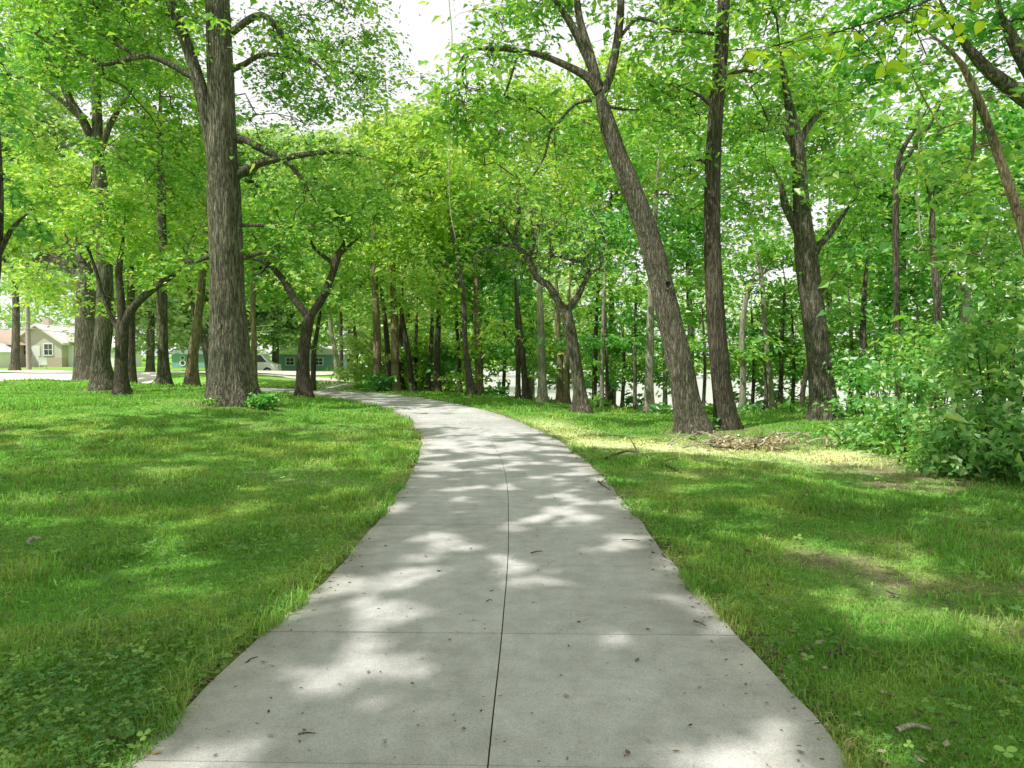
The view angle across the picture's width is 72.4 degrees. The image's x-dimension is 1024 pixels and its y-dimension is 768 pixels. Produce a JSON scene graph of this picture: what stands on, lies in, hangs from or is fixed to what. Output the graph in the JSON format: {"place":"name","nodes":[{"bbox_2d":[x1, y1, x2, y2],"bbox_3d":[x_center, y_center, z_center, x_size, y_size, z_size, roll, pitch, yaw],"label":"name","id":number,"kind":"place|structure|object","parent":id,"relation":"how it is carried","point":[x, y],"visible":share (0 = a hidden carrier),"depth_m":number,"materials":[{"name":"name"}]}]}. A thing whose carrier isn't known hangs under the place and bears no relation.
{"place":"outdoors","nodes":[
{"label":"outdoors","id":0,"kind":"place"},
{"bbox_2d":[0,372,181,383],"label":"gravel yard","id":1,"kind":"structure","parent":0,"point":[145,377],"depth_m":39.95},
{"bbox_2d":[0,370,351,374],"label":"street","id":2,"kind":"structure","parent":0,"point":[269,372],"depth_m":48.07,"materials":[{"name":"grey asphalt"}]},
{"bbox_2d":[258,374,362,391],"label":"side path","id":3,"kind":"structure","parent":0,"point":[328,379],"depth_m":35.60,"materials":[{"name":"grey concrete"}]},
{"bbox_2d":[124,388,854,767],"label":"path","id":4,"kind":"structure","parent":0,"point":[336,696],"depth_m":3.67,"materials":[{"name":"concrete"}]},
{"bbox_2d":[0,356,1023,767],"bbox_3d":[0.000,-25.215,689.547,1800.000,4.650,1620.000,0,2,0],"label":"ground","id":5,"kind":"structure","parent":0,"point":[864,572],"depth_m":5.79,"materials":[{"name":"green plant"}]},
{"bbox_2d":[0,329,25,367],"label":"house","id":6,"kind":"structure","parent":5,"relation":"on","point":[5,345],"depth_m":67.50,"materials":[{"name":"paint"}]},
{"bbox_2d":[20,251,31,369],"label":"utility pole","id":7,"kind":"object","parent":5,"relation":"on","point":[28,342],"visible":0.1,"depth_m":51.79,"materials":[{"name":"grey wood"}]},
{"bbox_2d":[0,10,91,279],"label":"tree","id":8,"kind":"object","parent":5,"relation":"on","point":[21,231],"visible":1,"depth_m":13.97,"materials":[{"name":"green plant"}]},
{"bbox_2d":[0,67,135,369],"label":"tree","id":9,"kind":"object","parent":5,"relation":"on","point":[62,122],"visible":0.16,"depth_m":48.84,"materials":[{"name":"green plant"}]},
{"bbox_2d":[20,318,141,366],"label":"house","id":10,"kind":"structure","parent":5,"relation":"on","point":[55,349],"depth_m":69.95,"materials":[{"name":"paint"}]},
{"bbox_2d":[1,149,171,380],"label":"tree","id":11,"kind":"object","parent":5,"relation":"on","point":[84,333],"visible":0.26,"depth_m":35.65,"materials":[{"name":"green plant"}]},
{"bbox_2d":[0,0,248,390],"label":"tree","id":12,"kind":"object","parent":5,"relation":"on","point":[101,377],"visible":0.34,"depth_m":25.83,"materials":[{"name":"green plant"}]},
{"bbox_2d":[1,181,252,395],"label":"tree","id":13,"kind":"object","parent":5,"relation":"on","point":[121,383],"visible":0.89,"depth_m":21.84,"materials":[{"name":"green plant"}]},
{"bbox_2d":[47,131,208,371],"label":"tree","id":14,"kind":"object","parent":5,"relation":"on","point":[147,318],"visible":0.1,"depth_m":53.54,"materials":[{"name":"green plant"}]},
{"bbox_2d":[63,221,197,382],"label":"tree","id":15,"kind":"object","parent":5,"relation":"on","point":[132,373],"visible":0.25,"depth_m":32.82,"materials":[{"name":"green plant"}]},
{"bbox_2d":[72,50,246,384],"bbox_3d":[-14.790,-6.955,29.852,7.315,14.603,6.142,0,2,0],"label":"tree","id":16,"kind":"object","parent":5,"relation":"on","point":[163,375],"visible":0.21,"depth_m":28.48,"materials":[{"name":"green plant"}]},
{"bbox_2d":[169,347,204,367],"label":"shed","id":17,"kind":"structure","parent":5,"relation":"on","point":[179,360],"depth_m":65.96,"materials":[{"name":"teal paint"}]},
{"bbox_2d":[119,202,257,386],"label":"tree","id":18,"kind":"object","parent":5,"relation":"on","point":[204,342],"visible":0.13,"depth_m":32.79,"materials":[{"name":"green plant"}]},
{"bbox_2d":[126,162,257,385],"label":"tree","id":19,"kind":"object","parent":5,"relation":"on","point":[192,377],"visible":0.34,"depth_m":28.80,"materials":[{"name":"green plant"}]},
{"bbox_2d":[145,118,281,348],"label":"tree","id":20,"kind":"object","parent":5,"relation":"on","point":[252,153],"visible":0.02,"depth_m":58.36,"materials":[{"name":"green plant"}]},
{"bbox_2d":[0,0,438,406],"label":"tree","id":21,"kind":"object","parent":5,"relation":"on","point":[232,381],"visible":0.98,"depth_m":18.96,"materials":[{"name":"green plant"}]},
{"bbox_2d":[190,188,327,380],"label":"tree","id":22,"kind":"object","parent":5,"relation":"on","point":[254,296],"visible":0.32,"depth_m":28.54,"materials":[{"name":"green plant"}]},
{"bbox_2d":[243,392,281,409],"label":"weed clump","id":23,"kind":"object","parent":5,"relation":"on","point":[265,401],"visible":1,"depth_m":18.25,"materials":[{"name":"green plant"}]},
{"bbox_2d":[257,354,281,370],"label":"parked car","id":24,"kind":"object","parent":5,"relation":"on","point":[265,362],"visible":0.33,"depth_m":57.27,"materials":[{"name":"white paint"}]},
{"bbox_2d":[236,122,338,363],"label":"tree","id":25,"kind":"object","parent":5,"relation":"on","point":[280,315],"visible":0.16,"depth_m":59.97,"materials":[{"name":"green plant"}]},
{"bbox_2d":[0,226,584,371],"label":"wood","id":26,"kind":"object","parent":5,"relation":"on","point":[7,318],"visible":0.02,"depth_m":89.52,"materials":[{"name":"green plant"}]},
{"bbox_2d":[194,138,419,397],"bbox_3d":[-7.397,-4.091,27.234,8.184,9.771,8.175,0,2,0],"label":"tree","id":27,"kind":"object","parent":5,"relation":"on","point":[303,385],"visible":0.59,"depth_m":25.76,"materials":[{"name":"green plant"}]},
{"bbox_2d":[268,346,346,370],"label":"building","id":28,"kind":"structure","parent":5,"relation":"on","point":[288,361],"depth_m":65.95,"materials":[{"name":"teal"}]},
{"bbox_2d":[250,244,399,390],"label":"tree","id":29,"kind":"object","parent":5,"relation":"on","point":[323,312],"visible":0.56,"depth_m":30.93,"materials":[{"name":"green plant"}]},
{"bbox_2d":[255,125,416,370],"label":"tree","id":30,"kind":"object","parent":5,"relation":"on","point":[328,143],"visible":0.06,"depth_m":56.52,"materials":[{"name":"green plant"}]},
{"bbox_2d":[264,263,414,375],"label":"tree","id":31,"kind":"object","parent":5,"relation":"on","point":[335,353],"visible":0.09,"depth_m":45.86,"materials":[{"name":"green plant"}]},
{"bbox_2d":[311,288,390,381],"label":"tree","id":32,"kind":"object","parent":5,"relation":"on","point":[353,314],"visible":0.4,"depth_m":37.39,"materials":[{"name":"green plant"}]},
{"bbox_2d":[299,216,422,378],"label":"tree","id":33,"kind":"object","parent":5,"relation":"on","point":[341,329],"visible":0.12,"depth_m":39.88,"materials":[{"name":"green plant"}]},
{"bbox_2d":[316,212,419,387],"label":"tree","id":34,"kind":"object","parent":5,"relation":"on","point":[387,336],"visible":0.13,"depth_m":31.89,"materials":[{"name":"green plant"}]},
{"bbox_2d":[306,109,444,390],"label":"tree","id":35,"kind":"object","parent":5,"relation":"on","point":[375,346],"visible":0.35,"depth_m":31.70,"materials":[{"name":"green plant"}]},
{"bbox_2d":[361,373,397,391],"bbox_3d":[-5.816,-0.050,30.541,1.623,0.878,1.184,-1,3,-28],"label":"weed clump","id":36,"kind":"object","parent":5,"relation":"on","point":[381,383],"visible":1,"depth_m":30.46,"materials":[{"name":"green plant"}]},
{"bbox_2d":[328,93,463,340],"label":"tree","id":37,"kind":"object","parent":5,"relation":"on","point":[401,118],"visible":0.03,"depth_m":46.95,"materials":[{"name":"green plant"}]},
{"bbox_2d":[368,185,447,387],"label":"tree","id":38,"kind":"object","parent":5,"relation":"on","point":[416,330],"visible":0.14,"depth_m":34.20,"materials":[{"name":"green plant"}]},
{"bbox_2d":[330,103,502,391],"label":"tree","id":39,"kind":"object","parent":5,"relation":"on","point":[399,245],"visible":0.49,"depth_m":29.89,"materials":[{"name":"green plant"}]},
{"bbox_2d":[362,259,480,389],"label":"tree","id":40,"kind":"object","parent":5,"relation":"on","point":[400,300],"visible":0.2,"depth_m":30.82,"materials":[{"name":"green plant"}]},
{"bbox_2d":[383,228,494,390],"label":"tree","id":41,"kind":"object","parent":5,"relation":"on","point":[430,329],"visible":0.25,"depth_m":32.17,"materials":[{"name":"green plant"}]},
{"bbox_2d":[394,290,490,391],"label":"tree","id":42,"kind":"object","parent":5,"relation":"on","point":[439,307],"visible":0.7,"depth_m":29.71,"materials":[{"name":"green plant"}]},
{"bbox_2d":[377,133,521,395],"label":"tree","id":43,"kind":"object","parent":5,"relation":"on","point":[458,186],"visible":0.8,"depth_m":27.58,"materials":[{"name":"green plant"}]},
{"bbox_2d":[396,133,534,380],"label":"tree","id":44,"kind":"object","parent":5,"relation":"on","point":[460,331],"visible":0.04,"depth_m":43.44,"materials":[{"name":"green plant"}]},
{"bbox_2d":[399,146,540,392],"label":"tree","id":45,"kind":"object","parent":5,"relation":"on","point":[437,384],"visible":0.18,"depth_m":31.42,"materials":[{"name":"green plant"}]},
{"bbox_2d":[414,277,525,392],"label":"tree","id":46,"kind":"object","parent":5,"relation":"on","point":[448,363],"visible":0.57,"depth_m":31.38,"materials":[{"name":"green plant"}]},
{"bbox_2d":[433,208,548,393],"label":"tree","id":47,"kind":"object","parent":5,"relation":"on","point":[479,367],"visible":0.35,"depth_m":30.83,"materials":[{"name":"green plant"}]},
{"bbox_2d":[444,260,545,392],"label":"tree","id":48,"kind":"object","parent":5,"relation":"on","point":[497,348],"visible":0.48,"depth_m":30.54,"materials":[{"name":"green plant"}]},
{"bbox_2d":[481,379,533,398],"bbox_3d":[-0.258,0.292,30.048,2.404,1.025,1.971,0,2,0],"label":"bush","id":49,"kind":"object","parent":5,"relation":"on","point":[492,390],"visible":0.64,"depth_m":29.72,"materials":[{"name":"green plant"}]},
{"bbox_2d":[0,430,1023,767],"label":"clover","id":50,"kind":"object","parent":5,"relation":"on","point":[78,704],"visible":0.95,"depth_m":3.60,"materials":[{"name":"green plant"}]},
{"bbox_2d":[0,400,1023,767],"bbox_3d":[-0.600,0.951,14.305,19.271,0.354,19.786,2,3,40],"label":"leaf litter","id":51,"kind":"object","parent":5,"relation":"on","point":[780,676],"visible":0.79,"depth_m":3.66,"materials":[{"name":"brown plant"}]},
{"bbox_2d":[476,270,555,398],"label":"tree","id":52,"kind":"object","parent":5,"relation":"on","point":[515,289],"visible":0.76,"depth_m":27.31,"materials":[{"name":"green plant"}]},
{"bbox_2d":[445,64,613,397],"bbox_3d":[0.732,-7.996,39.760,10.854,19.555,7.442,0,2,0],"label":"tree","id":53,"kind":"object","parent":5,"relation":"on","point":[545,86],"visible":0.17,"depth_m":38.69,"materials":[{"name":"green plant"}]},
{"bbox_2d":[456,138,602,402],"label":"tree","id":54,"kind":"object","parent":5,"relation":"on","point":[541,352],"visible":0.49,"depth_m":26.49,"materials":[{"name":"green plant"}]},
{"bbox_2d":[475,215,598,400],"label":"tree","id":55,"kind":"object","parent":5,"relation":"on","point":[526,393],"visible":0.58,"depth_m":28.10,"materials":[{"name":"green plant"}]},
{"bbox_2d":[442,141,635,413],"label":"tree","id":56,"kind":"object","parent":5,"relation":"on","point":[580,402],"visible":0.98,"depth_m":20.81,"materials":[{"name":"green plant"}]},
{"bbox_2d":[387,0,773,434],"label":"tree","id":57,"kind":"object","parent":5,"relation":"on","point":[689,415],"visible":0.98,"depth_m":14.53,"materials":[{"name":"green plant"}]},
{"bbox_2d":[527,195,638,403],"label":"tree","id":58,"kind":"object","parent":5,"relation":"on","point":[559,386],"visible":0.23,"depth_m":27.98,"materials":[{"name":"green plant"}]},
{"bbox_2d":[531,98,649,403],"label":"tree","id":59,"kind":"object","parent":5,"relation":"on","point":[567,397],"visible":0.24,"depth_m":27.94,"materials":[{"name":"green plant"}]},
{"bbox_2d":[535,208,668,405],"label":"tree","id":60,"kind":"object","parent":5,"relation":"on","point":[585,339],"visible":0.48,"depth_m":25.32,"materials":[{"name":"green plant"}]},
{"bbox_2d":[563,270,646,406],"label":"tree","id":61,"kind":"object","parent":5,"relation":"on","point":[607,375],"visible":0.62,"depth_m":24.40,"materials":[{"name":"green plant"}]},
{"bbox_2d":[563,121,665,406],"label":"tree","id":62,"kind":"object","parent":5,"relation":"on","point":[591,185],"visible":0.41,"depth_m":24.55,"materials":[{"name":"green plant"}]},
{"bbox_2d":[540,44,691,405],"bbox_3d":[5.042,-6.449,32.022,8.036,17.398,5.520,0,2,0],"label":"tree","id":63,"kind":"object","parent":5,"relation":"on","point":[603,57],"visible":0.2,"depth_m":31.27,"materials":[{"name":"green plant"}]},
{"bbox_2d":[578,296,669,407],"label":"tree","id":64,"kind":"object","parent":5,"relation":"on","point":[623,359],"visible":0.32,"depth_m":25.93,"materials":[{"name":"green plant"}]},
{"bbox_2d":[587,190,721,408],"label":"tree","id":65,"kind":"object","parent":5,"relation":"on","point":[635,332],"visible":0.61,"depth_m":23.32,"materials":[{"name":"green plant"}]},
{"bbox_2d":[598,85,737,411],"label":"tree","id":66,"kind":"object","parent":5,"relation":"on","point":[649,359],"visible":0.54,"depth_m":22.37,"materials":[{"name":"green plant"}]},
{"bbox_2d":[621,183,755,409],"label":"tree","id":67,"kind":"object","parent":5,"relation":"on","point":[693,228],"visible":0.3,"depth_m":25.34,"materials":[{"name":"green plant"}]},
{"bbox_2d":[647,267,751,410],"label":"tree","id":68,"kind":"object","parent":5,"relation":"on","point":[698,345],"visible":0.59,"depth_m":22.91,"materials":[{"name":"green plant"}]},
{"bbox_2d":[617,12,787,363],"bbox_3d":[7.752,-6.126,28.963,6.776,17.495,4.991,0,2,0],"label":"tree","id":69,"kind":"object","parent":5,"relation":"on","point":[700,144],"visible":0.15,"depth_m":28.50,"materials":[{"name":"green plant"}]},
{"bbox_2d":[418,257,1023,378],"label":"bank wood","id":70,"kind":"object","parent":5,"relation":"on","point":[727,307],"visible":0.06,"depth_m":135.30,"materials":[{"name":"green plant"}]},
{"bbox_2d":[607,0,837,430],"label":"tree","id":71,"kind":"object","parent":5,"relation":"on","point":[724,404],"visible":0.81,"depth_m":15.30,"materials":[{"name":"green plant"}]},
{"bbox_2d":[686,134,801,410],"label":"tree","id":72,"kind":"object","parent":5,"relation":"on","point":[761,381],"visible":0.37,"depth_m":25.27,"materials":[{"name":"green plant"}]},
{"bbox_2d":[659,428,837,453],"bbox_3d":[4.200,1.013,12.400,2.976,0.412,1.740,0,2,0],"label":"brush pile","id":73,"kind":"object","parent":5,"relation":"on","point":[730,443],"visible":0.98,"depth_m":12.15,"materials":[{"name":"brown plant"}]},
{"bbox_2d":[694,245,804,404],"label":"tree","id":74,"kind":"object","parent":5,"relation":"on","point":[750,331],"visible":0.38,"depth_m":24.83,"materials":[{"name":"green plant"}]},
{"bbox_2d":[689,225,826,412],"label":"tree","id":75,"kind":"object","parent":5,"relation":"on","point":[741,266],"visible":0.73,"depth_m":22.13,"materials":[{"name":"green plant"}]},
{"bbox_2d":[720,137,851,410],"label":"tree","id":76,"kind":"object","parent":5,"relation":"on","point":[776,155],"visible":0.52,"depth_m":23.44,"materials":[{"name":"green plant"}]},
{"bbox_2d":[738,219,839,408],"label":"tree","id":77,"kind":"object","parent":5,"relation":"on","point":[784,317],"visible":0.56,"depth_m":23.88,"materials":[{"name":"green plant"}]},
{"bbox_2d":[735,211,853,410],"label":"tree","id":78,"kind":"object","parent":5,"relation":"on","point":[780,387],"visible":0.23,"depth_m":24.19,"materials":[{"name":"green plant"}]},
{"bbox_2d":[701,0,936,420],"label":"tree","id":79,"kind":"object","parent":5,"relation":"on","point":[811,291],"visible":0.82,"depth_m":16.78,"materials":[{"name":"green plant"}]},
{"bbox_2d":[721,15,926,379],"bbox_3d":[12.059,-5.577,27.692,8.257,17.820,5.133,0,2,0],"label":"tree","id":80,"kind":"object","parent":5,"relation":"on","point":[821,78],"visible":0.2,"depth_m":27.36,"materials":[{"name":"green plant"}]},
{"bbox_2d":[775,280,890,409],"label":"tree","id":81,"kind":"object","parent":5,"relation":"on","point":[803,383],"visible":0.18,"depth_m":23.25,"materials":[{"name":"green plant"}]},
{"bbox_2d":[808,414,889,450],"bbox_3d":[6.046,0.857,12.521,1.240,0.681,1.294,-2,3,-45],"label":"shrub","id":82,"kind":"object","parent":5,"relation":"on","point":[841,434],"visible":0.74,"depth_m":12.41,"materials":[{"name":"green plant"}]},
{"bbox_2d":[812,348,897,424],"bbox_3d":[7.701,0.088,15.466,1.787,1.796,1.668,-2,3,-40],"label":"shrub","id":83,"kind":"object","parent":5,"relation":"on","point":[858,377],"visible":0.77,"depth_m":15.39,"materials":[{"name":"green plant"}]},
{"bbox_2d":[790,136,934,409],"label":"tree","id":84,"kind":"object","parent":5,"relation":"on","point":[851,342],"visible":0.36,"depth_m":20.82,"materials":[{"name":"green plant"}]},
{"bbox_2d":[707,0,1023,105],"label":"tree","id":85,"kind":"object","parent":5,"relation":"on","point":[892,65],"visible":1,"depth_m":5.07,"materials":[{"name":"green plant"}]},
{"bbox_2d":[816,235,928,418],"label":"tree","id":86,"kind":"object","parent":5,"relation":"on","point":[862,248],"visible":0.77,"depth_m":16.86,"materials":[{"name":"green plant"}]},
{"bbox_2d":[842,311,911,410],"bbox_3d":[8.692,-0.429,16.617,1.886,2.685,1.468,0,2,0],"label":"shrub","id":87,"kind":"object","parent":5,"relation":"on","point":[885,316],"visible":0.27,"depth_m":16.57,"materials":[{"name":"green plant"}]},
{"bbox_2d":[859,429,946,467],"bbox_3d":[6.312,1.035,11.086,1.277,0.573,1.386,0,2,0],"label":"shrub","id":88,"kind":"object","parent":5,"relation":"on","point":[896,447],"visible":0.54,"depth_m":11.24,"materials":[{"name":"green plant"}]},
{"bbox_2d":[843,350,969,451],"bbox_3d":[6.739,0.326,11.855,2.065,1.798,1.762,1,3,20],"label":"shrub","id":89,"kind":"object","parent":5,"relation":"on","point":[877,415],"visible":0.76,"depth_m":11.83,"materials":[{"name":"green plant"}]},
{"bbox_2d":[808,69,1011,403],"bbox_3d":[12.801,-4.401,22.683,5.956,11.495,5.026,0,2,0],"label":"tree","id":90,"kind":"object","parent":5,"relation":"on","point":[904,265],"visible":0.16,"depth_m":22.50,"materials":[{"name":"green plant"}]},
{"bbox_2d":[852,211,973,407],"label":"tree","id":91,"kind":"object","parent":5,"relation":"on","point":[909,276],"visible":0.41,"depth_m":18.80,"materials":[{"name":"green plant"}]},
{"bbox_2d":[803,0,1023,227],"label":"tree","id":92,"kind":"object","parent":5,"relation":"on","point":[1002,82],"visible":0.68,"depth_m":11.94,"materials":[{"name":"green plant"}]},
{"bbox_2d":[827,79,1017,418],"bbox_3d":[9.041,-2.649,15.641,3.476,7.841,4.580,2,3,40],"label":"tree","id":93,"kind":"object","parent":5,"relation":"on","point":[885,117],"visible":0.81,"depth_m":14.94,"materials":[{"name":"green plant"}]},
{"bbox_2d":[832,146,1020,423],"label":"tree","id":94,"kind":"object","parent":5,"relation":"on","point":[936,282],"visible":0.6,"depth_m":15.40,"materials":[{"name":"green plant"}]},
{"bbox_2d":[867,313,1013,434],"bbox_3d":[8.139,-0.133,13.476,2.503,2.478,1.997,0,2,0],"label":"shrub","id":95,"kind":"object","parent":5,"relation":"on","point":[917,341],"visible":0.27,"depth_m":13.24,"materials":[{"name":"green plant"}]},
{"bbox_2d":[866,25,1023,270],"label":"tree","id":96,"kind":"object","parent":5,"relation":"on","point":[1000,155],"visible":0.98,"depth_m":9.82,"materials":[{"name":"green plant"}]},
{"bbox_2d":[873,74,1023,404],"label":"tree","id":97,"kind":"object","parent":5,"relation":"on","point":[1014,118],"visible":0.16,"depth_m":20.46,"materials":[{"name":"green plant"}]},
{"bbox_2d":[900,198,1018,407],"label":"tree","id":98,"kind":"object","parent":5,"relation":"on","point":[946,222],"visible":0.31,"depth_m":17.67,"materials":[{"name":"green plant"}]},
{"bbox_2d":[896,393,1023,481],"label":"shrub","id":99,"kind":"object","parent":5,"relation":"on","point":[960,460],"visible":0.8,"depth_m":9.61,"materials":[{"name":"green plant"}]},
{"bbox_2d":[906,223,1023,352],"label":"tree","id":100,"kind":"object","parent":5,"relation":"on","point":[961,261],"visible":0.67,"depth_m":11.99,"materials":[{"name":"green plant"}]},
{"bbox_2d":[922,306,1023,464],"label":"shrub","id":101,"kind":"object","parent":5,"relation":"on","point":[974,336],"visible":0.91,"depth_m":10.05,"materials":[{"name":"green plant"}]},
{"bbox_2d":[943,140,1023,410],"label":"tree","id":102,"kind":"object","parent":5,"relation":"on","point":[985,228],"visible":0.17,"depth_m":16.91,"materials":[{"name":"green plant"}]},
{"bbox_2d":[948,256,1023,442],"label":"tree","id":103,"kind":"object","parent":5,"relation":"on","point":[1017,271],"visible":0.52,"depth_m":11.92,"materials":[{"name":"green plant"}]},
{"bbox_2d":[954,410,1023,481],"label":"shrub","id":104,"kind":"object","parent":5,"relation":"on","point":[1014,435],"visible":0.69,"depth_m":9.08,"materials":[{"name":"green plant"}]},
{"bbox_2d":[0,0,1023,356],"label":"sky","id":105,"kind":"structure","parent":0,"point":[428,39],"materials":[{"name":"white"}]},
{"bbox_2d":[366,364,1023,410],"bbox_3d":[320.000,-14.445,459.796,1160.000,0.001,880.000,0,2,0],"label":"river","id":106,"kind":"structure","parent":0,"point":[552,391],"depth_m":93.42,"materials":[{"name":"grey liquid"}]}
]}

